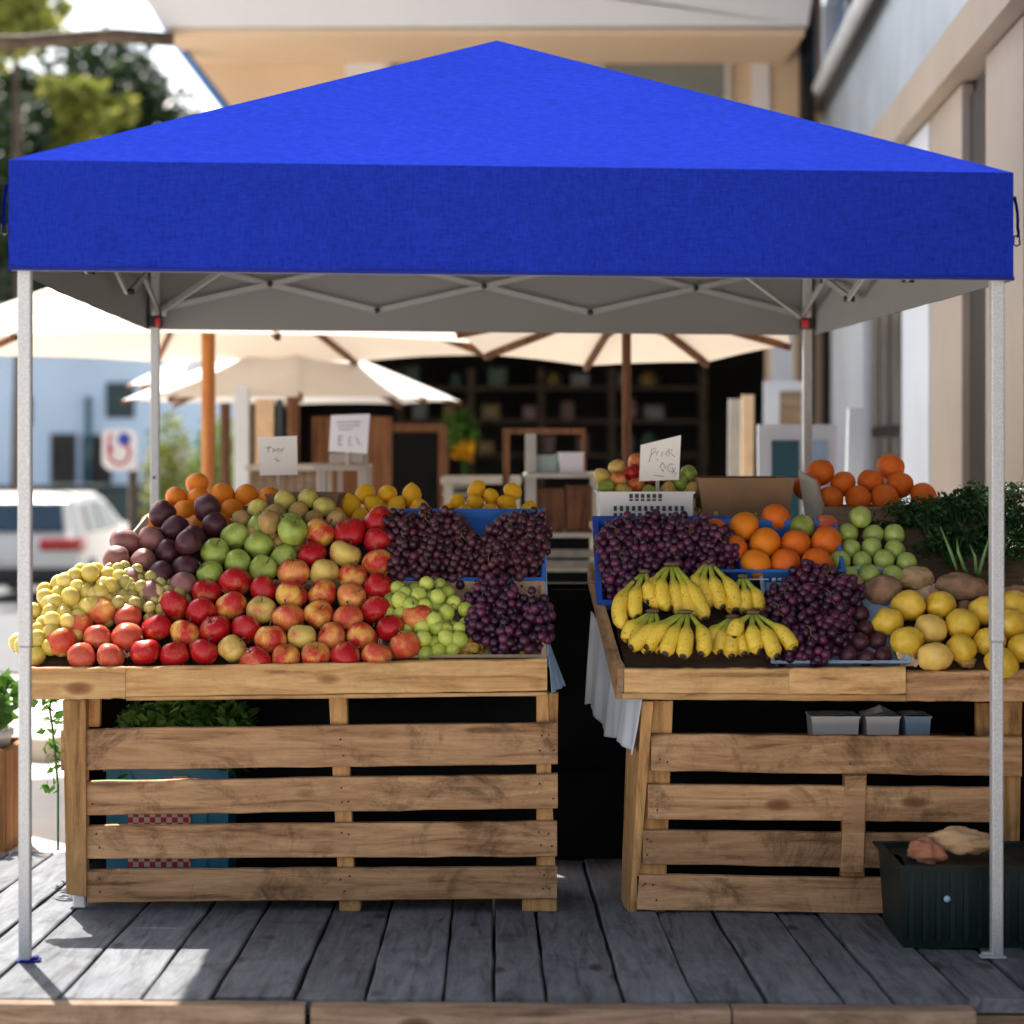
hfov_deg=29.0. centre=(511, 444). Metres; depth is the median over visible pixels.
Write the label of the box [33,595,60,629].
grape bunch
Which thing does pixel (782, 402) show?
door panel
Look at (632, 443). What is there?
storage box
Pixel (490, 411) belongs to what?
storage box
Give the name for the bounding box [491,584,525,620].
grape bunch
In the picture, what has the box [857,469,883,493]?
orange
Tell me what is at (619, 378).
storage box
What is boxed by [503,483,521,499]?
lemon
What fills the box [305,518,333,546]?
apple
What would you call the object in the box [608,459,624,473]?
apple
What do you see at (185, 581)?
plum
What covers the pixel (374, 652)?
apple
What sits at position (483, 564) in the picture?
grape bunch
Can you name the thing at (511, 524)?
grape bunch
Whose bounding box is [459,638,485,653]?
overripe fruit
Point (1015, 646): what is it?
quince
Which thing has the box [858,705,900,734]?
plastic tub
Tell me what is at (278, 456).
price card
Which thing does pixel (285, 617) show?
apple
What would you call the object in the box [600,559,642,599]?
grape bunch
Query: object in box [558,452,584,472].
plastic tub
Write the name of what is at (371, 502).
lemon
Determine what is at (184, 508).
orange
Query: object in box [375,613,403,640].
apple
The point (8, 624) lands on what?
road
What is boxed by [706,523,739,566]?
grape bunch
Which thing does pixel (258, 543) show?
apple
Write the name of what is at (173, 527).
plum
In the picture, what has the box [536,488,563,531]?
wooden box
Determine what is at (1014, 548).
parsley bunch
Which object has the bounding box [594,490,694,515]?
white crate
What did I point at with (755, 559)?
orange
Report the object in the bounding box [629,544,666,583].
grape bunch
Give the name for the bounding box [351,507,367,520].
lemon
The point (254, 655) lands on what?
apple
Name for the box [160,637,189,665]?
apple
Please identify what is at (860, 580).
root vegetable
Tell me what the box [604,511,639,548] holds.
grape bunch
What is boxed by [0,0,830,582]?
shop building
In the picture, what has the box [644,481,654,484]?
apple
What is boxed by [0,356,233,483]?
street house
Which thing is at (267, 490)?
orange
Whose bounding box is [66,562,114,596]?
grape bunch
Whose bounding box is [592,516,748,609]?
grape crate
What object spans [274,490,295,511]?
pear
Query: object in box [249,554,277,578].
apple
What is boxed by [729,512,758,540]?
orange
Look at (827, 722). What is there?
plastic tub
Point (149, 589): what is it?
plum
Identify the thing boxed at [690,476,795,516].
cardboard box
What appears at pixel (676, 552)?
grape bunch
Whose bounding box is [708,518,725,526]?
orange
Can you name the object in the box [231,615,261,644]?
apple
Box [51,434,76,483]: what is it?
door
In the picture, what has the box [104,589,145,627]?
grape bunch
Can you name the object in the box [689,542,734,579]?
grape bunch
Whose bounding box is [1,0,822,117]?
sky
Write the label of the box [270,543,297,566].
apple
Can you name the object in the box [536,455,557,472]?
plastic tub
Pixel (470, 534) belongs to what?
grape bunch
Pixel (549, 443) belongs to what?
storage box
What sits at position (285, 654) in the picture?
apple
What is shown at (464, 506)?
lemon
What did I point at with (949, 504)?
parsley bunch
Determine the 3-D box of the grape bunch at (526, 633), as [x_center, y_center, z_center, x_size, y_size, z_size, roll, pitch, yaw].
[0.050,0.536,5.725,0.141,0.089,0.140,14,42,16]
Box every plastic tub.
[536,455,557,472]
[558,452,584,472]
[805,710,860,734]
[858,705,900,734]
[897,710,931,734]
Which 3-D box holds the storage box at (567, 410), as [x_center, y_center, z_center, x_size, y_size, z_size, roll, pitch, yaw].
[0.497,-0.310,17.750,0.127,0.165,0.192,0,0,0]
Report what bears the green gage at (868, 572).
on the fruit stall at (744, 791)
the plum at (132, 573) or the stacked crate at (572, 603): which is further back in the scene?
the stacked crate at (572, 603)
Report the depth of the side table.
9.20 m
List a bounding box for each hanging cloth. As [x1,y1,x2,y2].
[548,644,565,692]
[585,611,641,754]
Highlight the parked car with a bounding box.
[0,492,127,587]
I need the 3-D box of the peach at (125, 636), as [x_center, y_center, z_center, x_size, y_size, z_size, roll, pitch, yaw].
[-1.115,0.557,5.720,0.090,0.086,0.086,0,0,31]
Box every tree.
[0,0,77,589]
[0,23,205,304]
[33,71,141,149]
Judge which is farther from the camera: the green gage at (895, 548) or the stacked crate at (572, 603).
the stacked crate at (572, 603)
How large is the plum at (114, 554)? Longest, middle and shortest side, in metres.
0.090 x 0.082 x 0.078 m
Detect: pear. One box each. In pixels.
[232,510,251,526]
[247,499,267,516]
[247,526,255,534]
[257,509,279,534]
[265,504,285,515]
[269,531,277,538]
[273,534,284,549]
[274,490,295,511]
[288,501,308,520]
[293,539,306,552]
[298,489,317,508]
[304,510,323,524]
[313,497,335,517]
[325,510,346,527]
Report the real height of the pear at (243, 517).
0.064 m
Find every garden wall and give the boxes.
[0,484,145,523]
[143,449,233,513]
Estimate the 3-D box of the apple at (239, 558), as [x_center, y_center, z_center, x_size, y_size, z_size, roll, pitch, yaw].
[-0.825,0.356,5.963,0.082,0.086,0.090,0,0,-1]
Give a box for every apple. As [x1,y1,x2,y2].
[129,636,160,665]
[141,613,171,641]
[159,590,188,621]
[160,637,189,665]
[170,616,199,647]
[185,597,216,626]
[189,637,218,664]
[192,579,221,603]
[196,561,222,582]
[199,538,229,565]
[199,616,230,644]
[215,589,246,619]
[217,634,246,663]
[218,568,252,594]
[220,521,248,549]
[224,549,250,572]
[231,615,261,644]
[239,646,271,664]
[244,531,273,557]
[246,595,275,623]
[247,511,261,531]
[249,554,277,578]
[250,575,277,599]
[254,619,286,652]
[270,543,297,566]
[271,599,304,632]
[272,644,300,663]
[275,579,307,607]
[277,513,302,531]
[277,516,307,545]
[277,554,309,584]
[287,621,315,651]
[297,539,326,568]
[301,642,330,662]
[303,600,333,629]
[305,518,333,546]
[308,579,336,604]
[310,557,338,583]
[317,622,345,649]
[330,539,361,567]
[330,641,360,662]
[332,601,363,632]
[334,518,366,545]
[337,582,366,608]
[338,560,367,586]
[346,622,377,652]
[361,544,393,575]
[361,596,389,623]
[361,639,391,661]
[362,505,390,530]
[363,571,392,596]
[364,528,392,551]
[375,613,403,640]
[390,628,420,660]
[401,602,431,628]
[593,468,609,482]
[596,479,614,491]
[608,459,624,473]
[609,472,625,485]
[614,484,632,491]
[623,464,639,480]
[628,453,639,467]
[628,478,644,491]
[641,484,655,491]
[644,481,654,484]
[659,481,675,491]
[671,474,688,490]
[680,465,696,482]
[685,482,697,497]
[789,514,814,538]
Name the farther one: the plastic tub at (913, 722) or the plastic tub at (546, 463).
the plastic tub at (546, 463)
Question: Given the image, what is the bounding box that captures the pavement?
[0,673,622,1023]
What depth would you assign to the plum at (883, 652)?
5.67 m
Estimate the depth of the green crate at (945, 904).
5.19 m
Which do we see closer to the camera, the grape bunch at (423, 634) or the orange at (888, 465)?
the grape bunch at (423, 634)
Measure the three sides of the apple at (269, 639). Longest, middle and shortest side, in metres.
0.097 x 0.096 x 0.094 m
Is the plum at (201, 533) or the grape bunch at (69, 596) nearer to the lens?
the grape bunch at (69, 596)
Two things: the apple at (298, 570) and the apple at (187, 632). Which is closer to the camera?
the apple at (187, 632)
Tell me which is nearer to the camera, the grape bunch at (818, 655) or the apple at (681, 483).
the grape bunch at (818, 655)
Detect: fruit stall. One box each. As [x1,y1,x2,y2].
[32,506,557,911]
[587,507,1023,913]
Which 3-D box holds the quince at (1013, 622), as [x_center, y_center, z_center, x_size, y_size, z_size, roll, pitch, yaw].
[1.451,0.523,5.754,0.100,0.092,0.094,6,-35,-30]
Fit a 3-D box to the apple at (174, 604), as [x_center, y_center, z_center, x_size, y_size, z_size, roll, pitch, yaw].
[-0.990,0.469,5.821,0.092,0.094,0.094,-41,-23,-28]
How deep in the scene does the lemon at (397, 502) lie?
6.29 m
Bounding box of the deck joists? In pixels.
[976,1013,1023,1023]
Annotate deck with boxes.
[0,851,1023,1014]
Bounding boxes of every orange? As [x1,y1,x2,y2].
[140,513,160,527]
[165,486,186,505]
[174,500,194,517]
[186,473,208,491]
[187,487,208,503]
[187,515,201,527]
[210,483,234,505]
[221,499,243,517]
[221,513,231,524]
[234,484,258,505]
[258,487,278,504]
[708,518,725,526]
[720,535,747,557]
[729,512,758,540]
[740,549,770,577]
[749,527,780,557]
[761,504,790,528]
[771,548,800,568]
[780,530,810,558]
[793,473,820,499]
[801,548,832,567]
[806,459,833,485]
[810,526,841,554]
[820,486,843,506]
[830,471,855,496]
[845,486,870,506]
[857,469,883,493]
[871,484,898,506]
[877,454,904,479]
[886,472,913,497]
[910,482,936,503]
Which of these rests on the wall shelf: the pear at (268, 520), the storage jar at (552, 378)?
the storage jar at (552, 378)
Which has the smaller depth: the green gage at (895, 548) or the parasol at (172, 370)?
the green gage at (895, 548)
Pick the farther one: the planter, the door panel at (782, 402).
the door panel at (782, 402)
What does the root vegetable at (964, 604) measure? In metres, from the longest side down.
0.052 x 0.045 x 0.041 m
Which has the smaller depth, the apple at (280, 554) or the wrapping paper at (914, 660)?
the wrapping paper at (914, 660)
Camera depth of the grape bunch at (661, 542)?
5.95 m
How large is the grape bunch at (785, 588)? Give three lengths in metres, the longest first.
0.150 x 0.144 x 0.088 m
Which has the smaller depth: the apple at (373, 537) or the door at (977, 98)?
the apple at (373, 537)
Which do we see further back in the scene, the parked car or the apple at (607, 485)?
the parked car
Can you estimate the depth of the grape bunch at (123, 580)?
5.84 m
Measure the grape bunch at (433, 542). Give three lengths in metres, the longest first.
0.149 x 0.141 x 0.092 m
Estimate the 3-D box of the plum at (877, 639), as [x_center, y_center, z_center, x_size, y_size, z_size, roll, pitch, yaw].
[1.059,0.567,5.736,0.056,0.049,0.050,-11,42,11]
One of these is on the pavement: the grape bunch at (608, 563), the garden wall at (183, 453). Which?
the garden wall at (183, 453)
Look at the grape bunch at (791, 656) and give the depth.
5.66 m
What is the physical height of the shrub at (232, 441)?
2.507 m
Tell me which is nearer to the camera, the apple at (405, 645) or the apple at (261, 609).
the apple at (405, 645)
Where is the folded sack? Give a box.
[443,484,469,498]
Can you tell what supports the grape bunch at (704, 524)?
in the grape crate at (598, 522)
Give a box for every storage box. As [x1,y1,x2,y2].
[404,366,419,383]
[412,402,428,419]
[443,404,456,418]
[477,441,494,452]
[481,404,500,419]
[488,367,506,385]
[522,406,536,419]
[544,435,554,452]
[560,401,574,419]
[570,373,589,385]
[576,434,588,452]
[616,372,621,385]
[621,435,634,452]
[643,405,664,419]
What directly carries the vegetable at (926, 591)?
on the fruit stall at (744, 791)
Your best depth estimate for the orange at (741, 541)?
5.97 m
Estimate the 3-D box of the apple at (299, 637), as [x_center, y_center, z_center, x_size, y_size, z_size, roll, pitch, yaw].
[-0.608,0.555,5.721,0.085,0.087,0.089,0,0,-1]
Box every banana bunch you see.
[611,569,655,628]
[620,609,661,654]
[629,609,711,659]
[647,562,710,621]
[689,560,741,612]
[708,614,749,658]
[725,574,765,615]
[726,610,798,658]
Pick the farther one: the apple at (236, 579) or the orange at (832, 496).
the orange at (832, 496)
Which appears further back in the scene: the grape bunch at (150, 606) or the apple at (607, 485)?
the apple at (607, 485)
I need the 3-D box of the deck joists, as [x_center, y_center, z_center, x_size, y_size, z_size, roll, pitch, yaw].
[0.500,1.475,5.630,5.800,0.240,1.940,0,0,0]
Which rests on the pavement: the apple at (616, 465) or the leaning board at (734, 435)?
the leaning board at (734, 435)
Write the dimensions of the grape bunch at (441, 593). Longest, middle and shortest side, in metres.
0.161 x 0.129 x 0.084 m
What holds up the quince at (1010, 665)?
on the fruit stall at (744, 791)
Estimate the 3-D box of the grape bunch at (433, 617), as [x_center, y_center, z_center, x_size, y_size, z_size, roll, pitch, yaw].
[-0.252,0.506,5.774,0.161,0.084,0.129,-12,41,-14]
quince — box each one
[871,607,903,635]
[890,626,924,654]
[891,589,925,620]
[914,614,947,642]
[918,642,953,670]
[925,591,956,619]
[945,608,979,637]
[946,634,977,661]
[957,658,976,668]
[968,596,988,625]
[973,627,1006,654]
[984,648,1018,677]
[1004,590,1023,613]
[1004,609,1023,640]
[1007,633,1023,662]
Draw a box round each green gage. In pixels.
[830,550,850,567]
[838,523,857,542]
[838,566,857,575]
[841,539,860,559]
[850,506,871,527]
[852,551,871,566]
[859,564,880,581]
[861,537,881,559]
[862,525,883,541]
[873,549,894,567]
[882,565,902,579]
[884,524,904,542]
[884,539,905,560]
[896,552,916,568]
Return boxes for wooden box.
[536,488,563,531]
[565,485,591,531]
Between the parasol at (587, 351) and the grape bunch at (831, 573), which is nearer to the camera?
the grape bunch at (831, 573)
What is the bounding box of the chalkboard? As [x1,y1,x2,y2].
[392,424,448,508]
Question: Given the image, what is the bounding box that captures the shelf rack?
[502,428,596,571]
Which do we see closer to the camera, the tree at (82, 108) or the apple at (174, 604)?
the apple at (174, 604)
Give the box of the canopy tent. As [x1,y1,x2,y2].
[1,41,1020,962]
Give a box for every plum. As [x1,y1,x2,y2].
[102,545,129,565]
[109,528,138,554]
[127,567,144,581]
[130,548,156,570]
[138,526,165,551]
[138,580,161,601]
[146,561,173,580]
[149,500,176,526]
[155,539,179,564]
[161,515,188,540]
[168,572,196,594]
[172,555,198,575]
[175,529,201,554]
[184,525,207,552]
[194,494,220,521]
[202,512,226,538]
[839,645,857,659]
[850,632,869,651]
[852,605,869,622]
[855,620,873,636]
[857,649,874,666]
[869,632,886,648]
[875,646,892,659]
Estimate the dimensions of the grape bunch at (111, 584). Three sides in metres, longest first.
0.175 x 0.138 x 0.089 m
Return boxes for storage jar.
[450,372,461,385]
[544,372,560,385]
[631,398,638,419]
[638,372,659,385]
[640,432,658,445]
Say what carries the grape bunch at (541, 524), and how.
in the grape box at (479, 520)
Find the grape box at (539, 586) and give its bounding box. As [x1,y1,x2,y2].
[378,581,545,660]
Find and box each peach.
[46,628,77,655]
[67,642,95,666]
[70,614,93,632]
[83,625,111,650]
[88,597,116,625]
[97,643,124,665]
[111,622,142,651]
[114,605,141,625]
[816,514,838,529]
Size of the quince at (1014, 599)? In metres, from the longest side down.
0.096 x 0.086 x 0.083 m
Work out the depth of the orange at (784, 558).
5.92 m
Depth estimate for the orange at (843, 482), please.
6.43 m
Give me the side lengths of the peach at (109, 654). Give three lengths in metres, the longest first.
0.085 x 0.084 x 0.076 m
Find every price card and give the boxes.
[257,436,297,490]
[329,414,369,464]
[639,435,680,491]
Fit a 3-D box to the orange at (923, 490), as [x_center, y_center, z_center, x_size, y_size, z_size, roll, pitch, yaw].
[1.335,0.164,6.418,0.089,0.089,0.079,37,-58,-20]
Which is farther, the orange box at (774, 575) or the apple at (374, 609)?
the orange box at (774, 575)
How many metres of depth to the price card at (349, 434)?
8.16 m
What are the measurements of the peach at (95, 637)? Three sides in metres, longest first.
0.084 x 0.083 x 0.080 m
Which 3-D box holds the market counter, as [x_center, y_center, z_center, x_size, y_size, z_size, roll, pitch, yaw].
[-1.044,0.609,10.180,0.808,1.836,0.760,0,0,0]
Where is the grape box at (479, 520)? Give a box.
[396,509,545,580]
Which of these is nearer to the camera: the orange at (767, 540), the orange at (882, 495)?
the orange at (767, 540)
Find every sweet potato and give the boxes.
[907,835,947,863]
[926,826,989,854]
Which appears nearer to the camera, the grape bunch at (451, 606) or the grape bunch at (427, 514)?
the grape bunch at (451, 606)
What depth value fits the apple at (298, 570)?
5.88 m
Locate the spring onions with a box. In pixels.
[940,526,988,577]
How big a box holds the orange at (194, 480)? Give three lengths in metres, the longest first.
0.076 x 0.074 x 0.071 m
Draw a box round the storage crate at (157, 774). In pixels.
[103,768,235,868]
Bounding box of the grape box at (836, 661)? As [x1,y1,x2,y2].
[759,566,910,666]
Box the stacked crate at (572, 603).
[547,583,624,679]
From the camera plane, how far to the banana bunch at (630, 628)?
5.72 m
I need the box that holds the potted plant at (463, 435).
[440,403,482,474]
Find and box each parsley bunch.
[865,510,916,529]
[880,491,955,533]
[909,481,988,529]
[912,518,983,567]
[948,478,1023,531]
[961,521,1023,567]
[974,497,1023,537]
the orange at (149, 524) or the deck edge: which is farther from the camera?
the orange at (149, 524)
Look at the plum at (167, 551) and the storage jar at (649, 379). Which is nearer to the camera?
the plum at (167, 551)
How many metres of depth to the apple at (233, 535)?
6.02 m
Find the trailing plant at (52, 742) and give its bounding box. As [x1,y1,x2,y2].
[32,699,62,850]
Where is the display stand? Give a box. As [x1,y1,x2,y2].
[313,448,372,507]
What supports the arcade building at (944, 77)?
on the pavement
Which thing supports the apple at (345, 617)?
on the fruit stall at (399, 780)
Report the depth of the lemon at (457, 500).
6.31 m
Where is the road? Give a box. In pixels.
[0,586,38,672]
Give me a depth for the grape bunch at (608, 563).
5.91 m
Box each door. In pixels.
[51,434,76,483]
[82,435,111,483]
[970,79,985,505]
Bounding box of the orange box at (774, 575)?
[720,519,845,583]
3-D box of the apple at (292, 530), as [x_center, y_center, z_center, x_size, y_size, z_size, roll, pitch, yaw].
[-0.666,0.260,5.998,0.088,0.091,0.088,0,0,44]
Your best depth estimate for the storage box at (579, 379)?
17.66 m
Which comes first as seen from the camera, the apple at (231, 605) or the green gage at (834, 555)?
the apple at (231, 605)
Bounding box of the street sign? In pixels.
[102,429,137,530]
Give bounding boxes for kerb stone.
[32,728,62,762]
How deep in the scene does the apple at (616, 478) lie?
6.42 m
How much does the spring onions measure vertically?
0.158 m
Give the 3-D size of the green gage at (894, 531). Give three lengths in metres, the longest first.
0.071 x 0.065 x 0.064 m
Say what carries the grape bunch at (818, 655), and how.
in the grape box at (836, 661)
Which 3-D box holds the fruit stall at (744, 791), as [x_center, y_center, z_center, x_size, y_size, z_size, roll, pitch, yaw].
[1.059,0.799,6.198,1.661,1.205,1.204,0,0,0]
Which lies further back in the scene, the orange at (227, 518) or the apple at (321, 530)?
the orange at (227, 518)
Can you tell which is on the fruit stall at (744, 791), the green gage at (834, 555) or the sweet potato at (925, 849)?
the green gage at (834, 555)
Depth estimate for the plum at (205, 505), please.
6.12 m
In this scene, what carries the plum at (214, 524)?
on the fruit stall at (399, 780)
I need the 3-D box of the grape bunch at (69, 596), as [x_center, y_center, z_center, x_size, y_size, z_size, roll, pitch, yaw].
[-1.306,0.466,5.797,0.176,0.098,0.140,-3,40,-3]
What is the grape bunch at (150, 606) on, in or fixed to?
on the fruit stall at (399, 780)
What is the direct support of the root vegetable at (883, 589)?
on the fruit stall at (744, 791)
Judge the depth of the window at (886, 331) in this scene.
11.64 m
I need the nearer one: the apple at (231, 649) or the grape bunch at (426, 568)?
the apple at (231, 649)
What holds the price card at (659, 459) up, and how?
in the white crate at (633, 503)
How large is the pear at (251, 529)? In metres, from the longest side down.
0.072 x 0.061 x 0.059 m
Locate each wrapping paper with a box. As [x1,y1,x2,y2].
[123,650,129,657]
[896,652,917,666]
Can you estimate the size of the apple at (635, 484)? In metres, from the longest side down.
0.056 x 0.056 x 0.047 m
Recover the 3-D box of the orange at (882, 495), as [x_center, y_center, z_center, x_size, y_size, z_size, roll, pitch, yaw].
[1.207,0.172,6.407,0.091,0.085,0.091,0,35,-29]
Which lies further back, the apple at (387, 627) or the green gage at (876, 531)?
the green gage at (876, 531)
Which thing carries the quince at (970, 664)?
on the fruit stall at (744, 791)
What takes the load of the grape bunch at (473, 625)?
in the grape box at (539, 586)
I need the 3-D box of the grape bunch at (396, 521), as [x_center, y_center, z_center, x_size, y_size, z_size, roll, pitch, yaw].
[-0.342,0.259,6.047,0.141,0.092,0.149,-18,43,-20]
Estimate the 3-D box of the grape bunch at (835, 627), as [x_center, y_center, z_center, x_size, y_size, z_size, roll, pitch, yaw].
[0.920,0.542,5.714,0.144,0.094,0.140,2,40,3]
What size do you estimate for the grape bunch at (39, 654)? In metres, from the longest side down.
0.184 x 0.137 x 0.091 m
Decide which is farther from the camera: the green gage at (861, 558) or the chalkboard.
the chalkboard
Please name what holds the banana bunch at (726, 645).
on the fruit stall at (744, 791)
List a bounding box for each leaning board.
[728,399,741,475]
[741,395,753,475]
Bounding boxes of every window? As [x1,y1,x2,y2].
[106,383,134,417]
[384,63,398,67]
[597,63,730,99]
[836,0,852,34]
[871,311,901,503]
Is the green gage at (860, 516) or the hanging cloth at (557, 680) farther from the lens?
the green gage at (860, 516)
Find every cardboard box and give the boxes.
[265,492,345,508]
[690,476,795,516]
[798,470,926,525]
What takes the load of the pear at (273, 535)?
on the fruit stall at (399, 780)
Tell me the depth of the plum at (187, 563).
5.92 m
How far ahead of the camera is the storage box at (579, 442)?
17.66 m
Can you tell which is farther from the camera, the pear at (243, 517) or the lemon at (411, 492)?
the lemon at (411, 492)
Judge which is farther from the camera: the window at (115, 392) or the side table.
the window at (115, 392)
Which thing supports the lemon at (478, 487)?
on the lemon at (474, 501)
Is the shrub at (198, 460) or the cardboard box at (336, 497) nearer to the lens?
the cardboard box at (336, 497)
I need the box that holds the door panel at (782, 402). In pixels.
[763,381,801,423]
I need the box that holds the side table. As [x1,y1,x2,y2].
[441,475,521,508]
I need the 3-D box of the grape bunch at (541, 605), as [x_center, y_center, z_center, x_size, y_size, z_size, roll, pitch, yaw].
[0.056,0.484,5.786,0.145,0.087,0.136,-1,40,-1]
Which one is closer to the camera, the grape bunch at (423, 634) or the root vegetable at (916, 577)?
the grape bunch at (423, 634)
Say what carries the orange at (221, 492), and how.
on the orange at (229, 507)
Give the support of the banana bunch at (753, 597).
on the fruit stall at (744, 791)
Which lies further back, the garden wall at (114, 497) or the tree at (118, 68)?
the tree at (118, 68)
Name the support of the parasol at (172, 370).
on the pavement
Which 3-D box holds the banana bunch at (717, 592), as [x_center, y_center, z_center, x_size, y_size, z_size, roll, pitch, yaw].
[0.599,0.416,5.822,0.107,0.149,0.161,0,0,-43]
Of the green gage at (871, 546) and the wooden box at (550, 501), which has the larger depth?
the wooden box at (550, 501)
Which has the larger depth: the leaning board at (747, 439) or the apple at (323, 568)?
the leaning board at (747, 439)
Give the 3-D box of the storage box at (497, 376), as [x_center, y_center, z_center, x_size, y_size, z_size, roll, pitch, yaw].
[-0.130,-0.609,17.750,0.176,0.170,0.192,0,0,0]
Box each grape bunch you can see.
[8,623,59,665]
[32,611,83,656]
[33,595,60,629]
[36,572,83,608]
[39,587,90,615]
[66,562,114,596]
[70,580,116,610]
[92,569,128,603]
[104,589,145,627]
[105,560,145,588]
[116,568,144,594]
[128,590,163,620]
[135,570,172,604]
[153,584,191,615]
[382,508,418,541]
[383,537,417,581]
[384,581,432,617]
[387,528,421,561]
[398,620,445,659]
[403,598,452,633]
[405,548,446,580]
[409,503,443,537]
[409,576,455,605]
[415,525,449,565]
[428,595,471,626]
[428,620,471,659]
[436,505,472,542]
[438,540,474,589]
[447,519,481,560]
[460,583,497,621]
[464,602,499,646]
[469,539,508,582]
[472,572,515,615]
[473,524,511,561]
[482,608,518,653]
[491,511,524,547]
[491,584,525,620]
[506,538,543,586]
[510,527,550,565]
[512,607,554,653]
[515,586,555,626]
[520,506,554,539]
[593,522,633,560]
[597,542,636,588]
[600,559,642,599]
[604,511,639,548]
[623,522,657,558]
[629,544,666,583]
[632,509,666,544]
[647,522,683,559]
[654,537,694,583]
[662,511,695,542]
[675,521,707,561]
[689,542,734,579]
[692,512,719,542]
[693,507,718,515]
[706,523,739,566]
[755,600,798,630]
[762,618,805,667]
[764,580,798,620]
[782,558,825,598]
[787,580,824,609]
[794,601,828,637]
[794,623,833,667]
[809,588,852,624]
[811,563,840,595]
[812,612,854,655]
[826,573,865,615]
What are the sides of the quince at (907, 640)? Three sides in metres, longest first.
0.102 x 0.092 x 0.086 m
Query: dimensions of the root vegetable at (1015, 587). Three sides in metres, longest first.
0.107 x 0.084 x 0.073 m
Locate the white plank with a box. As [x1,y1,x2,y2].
[845,408,862,503]
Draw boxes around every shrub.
[138,411,198,519]
[178,417,233,490]
[215,415,233,487]
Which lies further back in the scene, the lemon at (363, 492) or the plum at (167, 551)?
the lemon at (363, 492)
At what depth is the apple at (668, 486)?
6.38 m
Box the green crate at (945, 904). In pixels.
[872,841,1023,947]
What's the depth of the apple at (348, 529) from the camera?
6.02 m
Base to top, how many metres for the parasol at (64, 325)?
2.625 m
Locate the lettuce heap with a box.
[114,699,259,779]
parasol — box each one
[0,287,491,493]
[120,354,462,491]
[126,360,230,485]
[456,332,791,485]
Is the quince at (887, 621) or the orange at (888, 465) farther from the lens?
the orange at (888, 465)
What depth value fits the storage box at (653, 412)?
17.66 m
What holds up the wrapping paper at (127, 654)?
on the fruit stall at (399, 780)
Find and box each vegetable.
[856,573,864,584]
[864,575,902,604]
[900,566,934,589]
[914,583,938,599]
[934,572,988,600]
[957,600,969,609]
[1004,585,1023,592]
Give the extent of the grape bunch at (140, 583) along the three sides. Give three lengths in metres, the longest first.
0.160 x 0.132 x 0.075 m
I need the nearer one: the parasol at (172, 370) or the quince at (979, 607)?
the quince at (979, 607)
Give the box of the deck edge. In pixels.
[0,999,975,1023]
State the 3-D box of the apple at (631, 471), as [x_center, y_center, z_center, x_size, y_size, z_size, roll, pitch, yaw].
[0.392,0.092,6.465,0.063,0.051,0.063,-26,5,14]
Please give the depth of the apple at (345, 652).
5.63 m
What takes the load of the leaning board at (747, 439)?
on the pavement
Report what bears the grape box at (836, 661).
on the fruit stall at (744, 791)
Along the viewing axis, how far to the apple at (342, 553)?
5.95 m
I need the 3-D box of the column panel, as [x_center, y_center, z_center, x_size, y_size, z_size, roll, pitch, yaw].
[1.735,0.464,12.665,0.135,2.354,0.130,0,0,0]
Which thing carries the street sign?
on the road
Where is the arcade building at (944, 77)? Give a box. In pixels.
[799,0,1023,505]
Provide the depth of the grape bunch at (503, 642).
5.69 m
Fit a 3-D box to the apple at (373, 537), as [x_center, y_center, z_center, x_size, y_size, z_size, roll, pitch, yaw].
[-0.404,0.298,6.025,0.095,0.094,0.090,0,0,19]
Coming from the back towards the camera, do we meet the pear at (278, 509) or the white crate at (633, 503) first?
the white crate at (633, 503)
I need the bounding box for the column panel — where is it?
[771,335,792,380]
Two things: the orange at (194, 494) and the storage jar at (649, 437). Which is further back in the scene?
the storage jar at (649, 437)
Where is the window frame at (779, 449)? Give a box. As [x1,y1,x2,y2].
[757,424,836,518]
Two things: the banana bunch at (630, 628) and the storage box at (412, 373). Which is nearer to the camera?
the banana bunch at (630, 628)
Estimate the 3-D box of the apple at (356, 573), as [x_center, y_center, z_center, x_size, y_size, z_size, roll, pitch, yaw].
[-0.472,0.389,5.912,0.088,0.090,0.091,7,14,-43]
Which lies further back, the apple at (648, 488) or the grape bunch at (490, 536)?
the apple at (648, 488)
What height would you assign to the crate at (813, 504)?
0.176 m
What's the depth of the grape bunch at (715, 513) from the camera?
6.33 m
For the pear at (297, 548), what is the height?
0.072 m
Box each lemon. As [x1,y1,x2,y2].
[341,493,360,517]
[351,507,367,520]
[355,484,374,503]
[364,496,385,510]
[378,485,396,503]
[387,496,404,508]
[402,482,421,507]
[410,499,428,508]
[448,493,464,508]
[458,504,471,508]
[466,494,483,508]
[467,480,485,496]
[482,503,498,508]
[483,488,498,504]
[497,495,516,508]
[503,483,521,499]
[521,500,536,508]
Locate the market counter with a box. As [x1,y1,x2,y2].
[234,386,391,506]
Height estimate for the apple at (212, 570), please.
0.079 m
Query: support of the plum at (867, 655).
in the grape box at (836, 661)
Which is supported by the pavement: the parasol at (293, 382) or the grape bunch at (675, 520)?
the parasol at (293, 382)
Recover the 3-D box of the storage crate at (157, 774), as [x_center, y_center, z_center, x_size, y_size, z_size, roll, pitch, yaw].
[-1.033,1.159,6.057,0.381,0.375,0.282,0,0,0]
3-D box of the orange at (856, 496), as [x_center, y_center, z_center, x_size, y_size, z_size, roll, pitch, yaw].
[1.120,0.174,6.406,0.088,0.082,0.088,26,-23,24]
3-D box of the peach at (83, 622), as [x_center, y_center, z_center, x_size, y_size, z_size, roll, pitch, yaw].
[-1.260,0.527,5.763,0.084,0.076,0.083,29,-9,13]
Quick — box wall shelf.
[397,368,706,487]
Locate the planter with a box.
[0,668,17,851]

